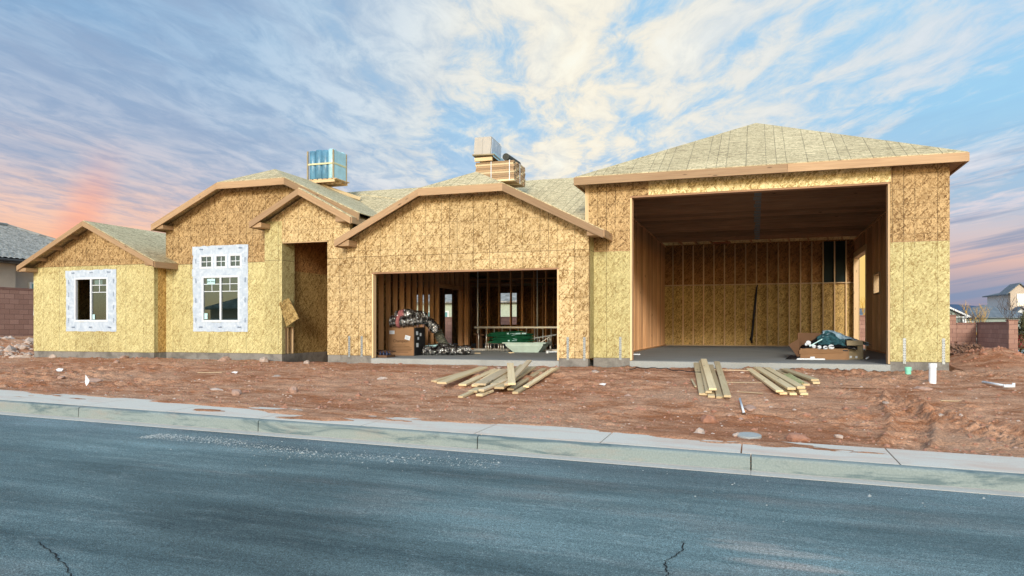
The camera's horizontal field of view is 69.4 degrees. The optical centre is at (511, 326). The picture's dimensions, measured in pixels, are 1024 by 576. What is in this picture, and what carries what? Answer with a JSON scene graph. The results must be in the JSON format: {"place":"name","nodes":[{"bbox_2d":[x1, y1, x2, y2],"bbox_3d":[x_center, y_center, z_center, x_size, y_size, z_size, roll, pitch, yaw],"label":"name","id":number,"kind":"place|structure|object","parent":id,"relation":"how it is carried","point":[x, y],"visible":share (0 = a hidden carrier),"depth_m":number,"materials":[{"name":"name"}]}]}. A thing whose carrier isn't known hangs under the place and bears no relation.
{"place":"outdoors","nodes":[
{"label":"outdoors","id":0,"kind":"place"},
{"bbox_2d":[140,433,508,467],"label":"road gravel","id":1,"kind":"structure","parent":0,"point":[162,435],"depth_m":8.51,"materials":[{"name":"gravel"}]},
{"bbox_2d":[0,414,1023,575],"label":"road","id":2,"kind":"structure","parent":0,"point":[83,498],"depth_m":5.71,"materials":[{"name":"asphalt"}]},
{"bbox_2d":[38,541,71,575],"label":"road crack","id":3,"kind":"object","parent":2,"relation":"on","point":[57,559],"visible":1,"depth_m":4.52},
{"bbox_2d":[0,411,1023,496],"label":"gutter","id":4,"kind":"object","parent":2,"relation":"on","point":[811,477],"visible":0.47,"depth_m":8.16,"materials":[{"name":"concrete"}]},
{"bbox_2d":[161,437,1015,544],"bbox_3d":[-0.355,1.446,7.092,10.766,0.244,2.336,0,0,18],"label":"road grit","id":5,"kind":"object","parent":2,"relation":"on","point":[869,495],"visible":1,"depth_m":6.77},
{"bbox_2d":[663,542,683,575],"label":"road crack","id":6,"kind":"object","parent":2,"relation":"on","point":[671,558],"visible":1,"depth_m":4.75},
{"bbox_2d":[0,336,1023,457],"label":"dirt yard","id":7,"kind":"structure","parent":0,"point":[951,420],"depth_m":11.85,"materials":[{"name":"soil"}]},
{"bbox_2d":[0,287,33,336],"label":"block wall","id":8,"kind":"structure","parent":7,"relation":"on","point":[16,312],"depth_m":29.32,"materials":[{"name":"brick"}]},
{"bbox_2d":[0,336,33,357],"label":"rubble","id":9,"kind":"object","parent":7,"relation":"on","point":[10,349],"visible":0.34,"depth_m":22.66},
{"bbox_2d":[13,355,30,357],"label":"rock","id":10,"kind":"object","parent":7,"relation":"on","point":[22,356],"visible":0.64,"depth_m":20.96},
{"bbox_2d":[0,222,54,288],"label":"neighbour house","id":11,"kind":"structure","parent":7,"relation":"on","point":[18,245],"depth_m":33.47,"materials":[{"name":"tile"}]},
{"bbox_2d":[84,378,102,381],"bbox_3d":[-7.956,1.053,14.030,0.255,0.147,0.363,0,0,33],"label":"rock","id":12,"kind":"object","parent":7,"relation":"on","point":[95,380],"visible":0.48,"depth_m":14.01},
{"bbox_2d":[218,356,231,361],"bbox_3d":[-7.459,0.868,19.207,0.193,0.182,0.372,0,0,45],"label":"rock","id":13,"kind":"object","parent":7,"relation":"on","point":[225,358],"visible":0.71,"depth_m":19.15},
{"bbox_2d":[232,389,241,395],"bbox_3d":[-4.600,1.131,12.363,0.148,0.157,0.186,0,0,4],"label":"rock","id":14,"kind":"object","parent":7,"relation":"on","point":[236,392],"visible":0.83,"depth_m":12.31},
{"bbox_2d":[289,386,297,392],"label":"rock","id":15,"kind":"object","parent":7,"relation":"on","point":[293,389],"visible":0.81,"depth_m":12.67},
{"bbox_2d":[431,366,486,382],"bbox_3d":[-1.017,0.945,14.735,0.112,0.039,2.261,0,4,22],"label":"board","id":16,"kind":"object","parent":7,"relation":"on","point":[438,379],"visible":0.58,"depth_m":14.08,"materials":[{"name":"brown wood"}]},
{"bbox_2d":[437,366,487,383],"bbox_3d":[-0.904,0.910,13.960,0.179,0.038,2.156,0,4,18],"label":"board","id":17,"kind":"object","parent":7,"relation":"on","point":[461,375],"visible":1,"depth_m":13.73,"materials":[{"name":"brown wood"}]},
{"bbox_2d":[458,391,473,397],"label":"board","id":18,"kind":"object","parent":7,"relation":"on","point":[466,394],"visible":1,"depth_m":12.16,"materials":[{"name":"brown wood"}]},
{"bbox_2d":[417,293,516,316],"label":"house","id":19,"kind":"structure","parent":7,"relation":"on","point":[505,304],"depth_m":55.31,"materials":[{"name":"beige paint"}]},
{"bbox_2d":[459,369,497,385],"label":"board","id":20,"kind":"object","parent":7,"relation":"on","point":[472,380],"visible":0.9,"depth_m":13.80,"materials":[{"name":"brown wood"}]},
{"bbox_2d":[468,382,491,392],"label":"board","id":21,"kind":"object","parent":7,"relation":"on","point":[475,390],"visible":0.34,"depth_m":12.64,"materials":[{"name":"brown wood"}]},
{"bbox_2d":[474,369,506,385],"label":"board","id":22,"kind":"object","parent":21,"relation":"on","point":[487,380],"visible":0.78,"depth_m":13.36,"materials":[{"name":"brown wood"}]},
{"bbox_2d":[476,390,493,396],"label":"board","id":23,"kind":"object","parent":7,"relation":"on","point":[484,393],"visible":0.9,"depth_m":12.27,"materials":[{"name":"brown wood"}]},
{"bbox_2d":[472,369,500,386],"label":"board","id":24,"kind":"object","parent":7,"relation":"on","point":[473,385],"visible":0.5,"depth_m":13.98,"materials":[{"name":"brown wood"}]},
{"bbox_2d":[16,123,969,371],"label":"house under construction","id":25,"kind":"structure","parent":7,"relation":"on","point":[653,259],"depth_m":19.83,"materials":[{"name":"wood"}]},
{"bbox_2d":[65,269,115,331],"bbox_3d":[-11.943,-0.733,21.015,1.873,1.770,0.084,0,0,18],"label":"window","id":26,"kind":"structure","parent":25,"relation":"in","point":[102,282],"depth_m":20.95,"materials":[{"name":"white plastic"}]},
{"bbox_2d":[200,255,212,268],"bbox_3d":[-8.364,-1.770,20.299,0.440,0.380,0.082,0,0,18],"label":"window","id":27,"kind":"structure","parent":25,"relation":"in","point":[206,261],"depth_m":20.29,"materials":[{"name":"white plastic"}]},
{"bbox_2d":[192,244,247,331],"bbox_3d":[-7.942,-1.031,20.159,1.850,2.365,0.084,0,0,18],"label":"window","id":28,"kind":"structure","parent":25,"relation":"in","point":[220,295],"depth_m":20.12,"materials":[{"name":"white plastic"}]},
{"bbox_2d":[215,254,226,267],"bbox_3d":[-7.908,-1.770,20.149,0.400,0.380,0.082,0,0,18],"label":"window","id":29,"kind":"structure","parent":25,"relation":"in","point":[220,259],"depth_m":20.13,"materials":[{"name":"white plastic"}]},
{"bbox_2d":[229,254,241,267],"bbox_3d":[-7.462,-1.770,20.002,0.420,0.380,0.082,0,0,18],"label":"window","id":30,"kind":"structure","parent":25,"relation":"in","point":[235,260],"depth_m":19.99,"materials":[{"name":"white plastic"}]},
{"bbox_2d":[279,298,298,325],"bbox_3d":[-5.814,-0.375,19.265,0.476,0.756,0.226,0,0,-39],"label":"sheathing offcut","id":31,"kind":"object","parent":25,"relation":"attached to","point":[290,315],"visible":1,"depth_m":19.24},
{"bbox_2d":[310,178,349,186],"bbox_3d":[-5.488,-4.306,22.195,0.955,0.103,0.760,0,0,18],"label":"pallet","id":32,"kind":"object","parent":25,"relation":"on","point":[333,182],"visible":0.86,"depth_m":22.08,"materials":[{"name":"brown wood"}]},
{"bbox_2d":[307,149,346,180],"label":"wrapped rolls","id":33,"kind":"object","parent":32,"relation":"on","point":[329,163],"visible":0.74,"depth_m":21.91,"materials":[{"name":"plastic"}]},
{"bbox_2d":[322,184,360,200],"bbox_3d":[-5.164,-4.045,22.341,1.168,0.426,0.090,0,0,-20],"label":"timber wedge","id":34,"kind":"object","parent":25,"relation":"on","point":[348,194],"visible":0.86,"depth_m":22.34,"materials":[{"name":"brown wood"}]},
{"bbox_2d":[376,351,394,357],"bbox_3d":[-3.377,0.699,18.724,0.700,0.158,0.450,0,0,18],"label":"parts tray","id":35,"kind":"object","parent":25,"relation":"on","point":[383,354],"visible":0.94,"depth_m":18.50,"materials":[{"name":"cardboard"}]},
{"bbox_2d":[388,327,424,355],"bbox_3d":[-2.850,0.400,20.057,0.784,0.760,0.688,0,0,18],"label":"cardboard box","id":36,"kind":"object","parent":25,"relation":"on","point":[406,341],"visible":1,"depth_m":19.75,"materials":[{"name":"brown cardboard"}]},
{"bbox_2d":[389,309,439,332],"bbox_3d":[-2.606,-0.147,19.852,1.328,0.665,0.670,0,0,2],"label":"duct coil","id":37,"kind":"object","parent":36,"relation":"on","point":[401,318],"visible":1,"depth_m":19.69,"materials":[{"name":"metal"}]},
{"bbox_2d":[434,329,448,343],"bbox_3d":[-1.906,0.399,20.419,0.541,0.665,0.282,0,0,6],"label":"sloping duct","id":38,"kind":"object","parent":25,"relation":"on","point":[439,337],"visible":0.67,"depth_m":20.32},
{"bbox_2d":[422,343,470,355],"bbox_3d":[-1.758,0.621,20.065,1.310,0.358,0.649,0,0,0],"label":"floor duct","id":39,"kind":"object","parent":25,"relation":"on","point":[442,349],"visible":0.99,"depth_m":19.85,"materials":[{"name":"metal"}]},
{"bbox_2d":[474,333,485,347],"bbox_3d":[-1.027,0.499,24.030,0.343,0.563,0.300,0,0,18],"label":"stool","id":40,"kind":"object","parent":25,"relation":"on","point":[481,341],"visible":0.68,"depth_m":23.99,"materials":[{"name":"wood"}]},
{"bbox_2d":[475,160,525,187],"bbox_3d":[-0.290,-4.003,19.573,1.075,0.545,1.025,0,0,18],"label":"lumber bundle","id":41,"kind":"object","parent":25,"relation":"on","point":[511,173],"visible":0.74,"depth_m":19.12,"materials":[{"name":"brown wood"}]},
{"bbox_2d":[472,136,503,161],"bbox_3d":[-0.622,-4.582,19.432,0.612,0.623,0.800,0,0,18],"label":"carton pack","id":42,"kind":"object","parent":41,"relation":"on","point":[487,149],"visible":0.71,"depth_m":19.12,"materials":[{"name":"cardboard"}]},
{"bbox_2d":[503,153,520,163],"bbox_3d":[-0.002,-4.365,19.507,0.184,0.191,0.952,0,0,19],"label":"felt roll","id":43,"kind":"object","parent":41,"relation":"on","point":[506,156],"visible":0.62,"depth_m":19.08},
{"bbox_2d":[472,326,556,350],"bbox_3d":[0.129,0.387,23.333,2.871,0.784,0.280,0,0,18],"label":"workbench","id":44,"kind":"object","parent":25,"relation":"on","point":[502,327],"visible":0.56,"depth_m":23.36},
{"bbox_2d":[485,334,556,351],"bbox_3d":[0.259,0.505,22.943,2.323,0.545,0.060,0,0,18],"label":"scaffold frame","id":45,"kind":"object","parent":25,"relation":"on","point":[548,338],"visible":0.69,"depth_m":23.11,"materials":[{"name":"metal"}]},
{"bbox_2d":[502,342,551,351],"bbox_3d":[0.454,0.632,22.500,1.370,0.295,0.680,0,0,18],"label":"mixing tub","id":46,"kind":"object","parent":25,"relation":"on","point":[528,347],"visible":0.98,"depth_m":22.25,"materials":[{"name":"plastic"}]},
{"bbox_2d":[487,331,535,342],"bbox_3d":[-0.039,0.337,23.003,1.593,0.384,0.321,0,0,18],"label":"green bundle","id":47,"kind":"object","parent":46,"relation":"on","point":[512,336],"visible":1,"depth_m":22.88,"materials":[{"name":"plastic"}]},
{"bbox_2d":[750,285,757,342],"bbox_3d":[9.546,-0.489,29.220,0.326,2.313,0.120,0,0,18],"label":"black hose","id":48,"kind":"object","parent":25,"relation":"hanging from","point":[752,328],"visible":1,"depth_m":29.19,"materials":[{"name":"plastic"}]},
{"bbox_2d":[796,357,824,359],"bbox_3d":[6.961,0.742,17.248,0.620,0.074,0.120,0,0,18],"label":"white bracket","id":49,"kind":"object","parent":25,"relation":"on","point":[812,358],"visible":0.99,"depth_m":17.23,"materials":[{"name":"plastic"}]},
{"bbox_2d":[789,333,848,359],"bbox_3d":[7.374,0.468,17.892,1.320,0.624,1.023,0,0,18],"label":"flattened box heap","id":50,"kind":"object","parent":25,"relation":"on","point":[837,353],"visible":0.72,"depth_m":17.51,"materials":[{"name":"cardboard"}]},
{"bbox_2d":[800,338,857,349],"bbox_3d":[7.587,0.350,17.753,1.236,0.426,0.834,0,0,18],"label":"black plastic sheet","id":51,"kind":"object","parent":50,"relation":"on","point":[803,346],"visible":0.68,"depth_m":17.48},
{"bbox_2d":[805,339,833,348],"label":"foam pieces","id":52,"kind":"object","parent":51,"relation":"on","point":[812,345],"visible":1,"depth_m":17.46,"materials":[{"name":"white plastic"}]},
{"bbox_2d":[816,330,845,345],"bbox_3d":[7.624,0.278,17.708,0.634,0.370,0.690,0,0,18],"label":"teal plastic sheet","id":53,"kind":"object","parent":51,"relation":"on","point":[831,338],"visible":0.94,"depth_m":17.54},
{"bbox_2d":[822,330,868,345],"bbox_3d":[8.001,0.271,17.817,1.025,0.370,0.654,0,0,18],"label":"pale plastic sheet","id":54,"kind":"object","parent":50,"relation":"on","point":[840,336],"visible":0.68,"depth_m":17.61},
{"bbox_2d":[845,340,870,359],"bbox_3d":[8.189,0.555,17.514,0.549,0.450,0.428,0,0,18],"label":"standing box","id":55,"kind":"object","parent":25,"relation":"on","point":[854,354],"visible":0.83,"depth_m":17.38,"materials":[{"name":"cardboard"}]},
{"bbox_2d":[873,271,879,294],"bbox_3d":[11.230,-1.315,22.595,0.200,0.650,1.130,0,0,18],"label":"small window frame","id":56,"kind":"structure","parent":25,"relation":"in","point":[876,277],"depth_m":23.09,"materials":[{"name":"brown wood"}]},
{"bbox_2d":[0,357,1017,454],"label":"pink stones","id":57,"kind":"object","parent":7,"relation":"on","point":[741,418],"visible":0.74,"depth_m":12.19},
{"bbox_2d":[0,354,1023,454],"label":"dirt clods","id":58,"kind":"object","parent":7,"relation":"on","point":[284,406],"visible":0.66,"depth_m":11.87,"materials":[{"name":"soil"}]},
{"bbox_2d":[8,352,1021,456],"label":"pebbles","id":59,"kind":"object","parent":7,"relation":"on","point":[532,393],"visible":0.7,"depth_m":12.13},
{"bbox_2d":[507,368,546,389],"bbox_3d":[0.321,0.985,14.083,0.113,0.039,2.864,0,4,14],"label":"board","id":60,"kind":"object","parent":7,"relation":"on","point":[521,382],"visible":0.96,"depth_m":13.63,"materials":[{"name":"brown wood"}]},
{"bbox_2d":[494,366,535,388],"bbox_3d":[0.097,0.940,13.867,0.168,0.039,2.819,0,4,13],"label":"board","id":61,"kind":"object","parent":60,"relation":"on","point":[528,369],"visible":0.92,"depth_m":14.00,"materials":[{"name":"brown wood"}]},
{"bbox_2d":[478,378,507,391],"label":"board","id":62,"kind":"object","parent":61,"relation":"on","point":[486,388],"visible":0.76,"depth_m":12.54,"materials":[{"name":"brown wood"}]},
{"bbox_2d":[490,364,521,383],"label":"board","id":63,"kind":"object","parent":61,"relation":"on","point":[504,376],"visible":0.48,"depth_m":13.46,"materials":[{"name":"brown wood"}]},
{"bbox_2d":[504,360,531,385],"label":"board","id":64,"kind":"object","parent":61,"relation":"on","point":[523,366],"visible":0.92,"depth_m":13.76,"materials":[{"name":"brown wood"}]},
{"bbox_2d":[507,363,515,384],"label":"board","id":65,"kind":"object","parent":64,"relation":"on","point":[511,374],"visible":1,"depth_m":13.20,"materials":[{"name":"brown wood"}]},
{"bbox_2d":[512,367,559,393],"bbox_3d":[0.511,0.998,14.020,0.101,0.038,3.462,0,4,15],"label":"board","id":66,"kind":"object","parent":7,"relation":"on","point":[519,390],"visible":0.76,"depth_m":12.70,"materials":[{"name":"brown wood"}]},
{"bbox_2d":[523,368,555,387],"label":"board","id":67,"kind":"object","parent":66,"relation":"on","point":[538,378],"visible":1,"depth_m":13.71,"materials":[{"name":"brown wood"}]},
{"bbox_2d":[629,367,717,375],"bbox_3d":[3.153,0.882,14.590,0.139,0.132,2.161,0,0,-44],"label":"black cable","id":68,"kind":"object","parent":7,"relation":"on","point":[664,368],"visible":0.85,"depth_m":14.65,"materials":[{"name":"plastic"}]},
{"bbox_2d":[417,315,955,346],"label":"block wall","id":69,"kind":"structure","parent":7,"relation":"on","point":[448,326],"depth_m":36.94,"materials":[{"name":"brick"}]},
{"bbox_2d":[694,427,704,433],"bbox_3d":[2.296,1.308,9.104,0.136,0.132,0.166,0,0,32],"label":"rock","id":70,"kind":"object","parent":7,"relation":"on","point":[700,430],"visible":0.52,"depth_m":9.06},
{"bbox_2d":[693,362,706,394],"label":"board","id":71,"kind":"object","parent":7,"relation":"on","point":[700,384],"visible":0.76,"depth_m":13.33,"materials":[{"name":"brown wood"}]},
{"bbox_2d":[700,415,716,422],"bbox_3d":[2.653,1.260,9.969,0.220,0.156,0.270,0,0,10],"label":"rock","id":72,"kind":"object","parent":7,"relation":"on","point":[708,418],"visible":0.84,"depth_m":9.88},
{"bbox_2d":[707,390,714,397],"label":"board","id":73,"kind":"object","parent":7,"relation":"on","point":[711,395],"visible":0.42,"depth_m":11.81,"materials":[{"name":"brown wood"}]},
{"bbox_2d":[699,361,711,392],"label":"board","id":74,"kind":"object","parent":73,"relation":"on","point":[707,390],"visible":0.7,"depth_m":12.95,"materials":[{"name":"brown wood"}]},
{"bbox_2d":[701,359,716,389],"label":"board","id":75,"kind":"object","parent":74,"relation":"on","point":[709,377],"visible":1,"depth_m":13.24,"materials":[{"name":"brown wood"}]},
{"bbox_2d":[708,364,723,398],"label":"board","id":76,"kind":"object","parent":7,"relation":"on","point":[718,393],"visible":0.76,"depth_m":12.81,"materials":[{"name":"brown wood"}]},
{"bbox_2d":[714,361,730,397],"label":"board","id":77,"kind":"object","parent":76,"relation":"on","point":[723,384],"visible":1,"depth_m":12.94,"materials":[{"name":"brown wood"}]},
{"bbox_2d":[737,432,761,438],"bbox_3d":[2.874,1.327,8.972,0.290,0.035,0.290,1,5,18],"label":"valve lid","id":78,"kind":"object","parent":7,"relation":"on","point":[748,435],"visible":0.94,"depth_m":8.92,"materials":[{"name":"concrete"}]},
{"bbox_2d":[744,405,755,410],"bbox_3d":[3.444,1.188,10.704,0.170,0.101,0.349,0,0,15],"label":"rock","id":79,"kind":"object","parent":7,"relation":"on","point":[749,407],"visible":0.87,"depth_m":10.62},
{"bbox_2d":[752,375,786,394],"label":"board","id":80,"kind":"object","parent":7,"relation":"on","point":[783,393],"visible":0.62,"depth_m":11.86,"materials":[{"name":"brown wood"}]},
{"bbox_2d":[746,368,783,391],"bbox_3d":[4.473,0.939,13.198,0.120,0.040,2.781,0,4,8],"label":"board","id":81,"kind":"object","parent":80,"relation":"on","point":[766,381],"visible":0.98,"depth_m":12.88,"materials":[{"name":"brown wood"}]},
{"bbox_2d":[754,367,795,389],"bbox_3d":[4.620,0.898,13.118,0.130,0.041,2.649,0,4,7],"label":"board","id":82,"kind":"object","parent":81,"relation":"on","point":[778,380],"visible":1,"depth_m":12.81,"materials":[{"name":"brown wood"}]},
{"bbox_2d":[764,375,796,394],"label":"board","id":83,"kind":"object","parent":7,"relation":"on","point":[790,392],"visible":0.58,"depth_m":12.01,"materials":[{"name":"brown wood"}]},
{"bbox_2d":[776,370,809,385],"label":"board","id":84,"kind":"object","parent":7,"relation":"on","point":[803,384],"visible":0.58,"depth_m":13.02,"materials":[{"name":"brown wood"}]},
{"bbox_2d":[783,373,803,383],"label":"board","id":85,"kind":"object","parent":84,"relation":"on","point":[792,377],"visible":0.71,"depth_m":13.09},
{"bbox_2d":[786,433,810,441],"bbox_3d":[3.389,1.329,8.772,0.277,0.131,0.228,0,0,38],"label":"rock","id":86,"kind":"object","parent":7,"relation":"on","point":[796,437],"visible":0.8,"depth_m":8.69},
{"bbox_2d":[793,390,807,394],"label":"board","id":87,"kind":"object","parent":7,"relation":"on","point":[802,393],"visible":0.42,"depth_m":11.79,"materials":[{"name":"brown wood"}]},
{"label":"board","id":88,"kind":"object","parent":87,"relation":"on","visible":0},
{"bbox_2d":[763,367,804,388],"bbox_3d":[4.780,0.895,13.076,0.130,0.039,2.427,0,4,7],"label":"board","id":89,"kind":"object","parent":88,"relation":"on","point":[795,384],"visible":0.86,"depth_m":12.77,"materials":[{"name":"brown wood"}]},
{"bbox_2d":[797,376,819,383],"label":"board","id":90,"kind":"object","parent":7,"relation":"on","point":[815,382],"visible":0.58,"depth_m":12.79,"materials":[{"name":"brown wood"}]},
{"bbox_2d":[781,368,818,380],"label":"board","id":91,"kind":"object","parent":90,"relation":"on","point":[801,375],"visible":1,"depth_m":13.46,"materials":[{"name":"brown wood"}]},
{"bbox_2d":[905,367,911,373],"bbox_3d":[7.474,0.956,13.962,0.116,0.383,0.118,0,0,18],"label":"green pipe stub","id":92,"kind":"object","parent":7,"relation":"on","point":[908,370],"visible":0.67,"depth_m":13.92,"materials":[{"name":"plastic"}]},
{"bbox_2d":[914,386,932,389],"bbox_3d":[6.725,1.018,12.100,0.143,0.080,0.320,0,0,-40],"label":"rock","id":93,"kind":"object","parent":7,"relation":"on","point":[921,388],"visible":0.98,"depth_m":12.07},
{"bbox_2d":[928,363,936,383],"bbox_3d":[7.234,0.901,12.725,0.129,0.533,0.131,0,0,18],"label":"white pipe stub","id":94,"kind":"object","parent":7,"relation":"on","point":[932,372],"visible":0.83,"depth_m":12.68,"materials":[{"name":"plastic"}]},
{"bbox_2d":[956,323,975,352],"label":"block wall","id":95,"kind":"structure","parent":7,"relation":"on","point":[965,333],"depth_m":35.48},
{"bbox_2d":[950,342,988,355],"bbox_3d":[18.139,1.161,29.746,2.181,1.153,1.474,0,0,18],"label":"rubble pile","id":96,"kind":"object","parent":7,"relation":"on","point":[960,349],"visible":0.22,"depth_m":29.58,"materials":[{"name":"stone"}]},
{"bbox_2d":[949,346,1023,373],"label":"mound clods","id":97,"kind":"object","parent":7,"relation":"on","point":[981,351],"visible":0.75,"depth_m":15.75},
{"bbox_2d":[976,320,1018,350],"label":"block wall","id":98,"kind":"structure","parent":7,"relation":"on","point":[996,334],"depth_m":32.28,"materials":[{"name":"brick"}]},
{"bbox_2d":[982,381,1014,387],"bbox_3d":[7.966,0.943,12.122,0.177,0.076,0.646,0,0,3],"label":"white lying pipe","id":99,"kind":"object","parent":7,"relation":"on","point":[1004,385],"visible":1,"depth_m":11.93,"materials":[{"name":"plastic"}]},
{"bbox_2d":[0,390,1023,473],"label":"sidewalk","id":100,"kind":"structure","parent":0,"point":[961,461],"depth_m":8.69,"materials":[{"name":"concrete"}]},
{"bbox_2d":[0,0,1023,307],"label":"sky","id":101,"kind":"structure","parent":0,"point":[122,113],"materials":[{"name":"blue"}]},
{"bbox_2d":[860,304,975,310],"bbox_3d":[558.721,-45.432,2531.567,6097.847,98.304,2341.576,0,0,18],"label":"hills","id":102,"kind":"structure","parent":0,"point":[959,307],"depth_m":2681.08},
{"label":"far street","id":103,"kind":"structure","parent":0,"visible":0},
{"bbox_2d":[950,307,970,324],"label":"house","id":104,"kind":"structure","parent":103,"relation":"on","point":[957,312],"depth_m":74.59,"materials":[{"name":"grey paint"}]},
{"bbox_2d":[950,306,986,343],"bbox_3d":[23.201,0.495,37.486,1.865,3.060,1.542,0,0,-6],"label":"bare tree","id":105,"kind":"object","parent":103,"relation":"on","point":[972,318],"visible":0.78,"depth_m":37.19,"materials":[{"name":"brown plant"}]},
{"bbox_2d":[961,301,990,334],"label":"bare tree","id":106,"kind":"object","parent":103,"relation":"on","point":[984,313],"visible":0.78,"depth_m":80.79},
{"bbox_2d":[960,305,1021,339],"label":"house","id":107,"kind":"structure","parent":103,"relation":"on","point":[994,314],"depth_m":81.99,"materials":[{"name":"grey paint"}]},
{"bbox_2d":[997,297,1023,351],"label":"bare tree","id":108,"kind":"object","parent":103,"relation":"on","point":[1010,310],"visible":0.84,"depth_m":33.31,"materials":[{"name":"brown plant"}]},
{"label":"ground","id":109,"kind":"structure","parent":0,"visible":0},
{"bbox_2d":[982,283,1023,309],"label":"house","id":110,"kind":"structure","parent":109,"relation":"on","point":[1012,291],"depth_m":95.66,"materials":[{"name":"white paint"}]},
{"bbox_2d":[1017,294,1023,305],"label":"window","id":111,"kind":"structure","parent":110,"relation":"in","point":[1020,296],"depth_m":94.49,"materials":[{"name":"white"}]},
{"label":"sidewalk bed","id":112,"kind":"structure","parent":0,"visible":0},
{"bbox_2d":[0,400,1023,491],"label":"kerb","id":113,"kind":"structure","parent":112,"relation":"on","point":[1005,481],"depth_m":8.28,"materials":[{"name":"concrete"}]},
{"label":"driveway","id":114,"kind":"structure","parent":0,"visible":0},
{"bbox_2d":[1018,312,1023,353],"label":"olive shrub","id":115,"kind":"object","parent":114,"relation":"on","point":[1021,329],"visible":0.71,"depth_m":32.12,"materials":[{"name":"green plant"}]},
{"bbox_2d":[1018,333,1023,348],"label":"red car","id":116,"kind":"object","parent":114,"relation":"on","point":[1019,345],"visible":0.17,"depth_m":32.24,"materials":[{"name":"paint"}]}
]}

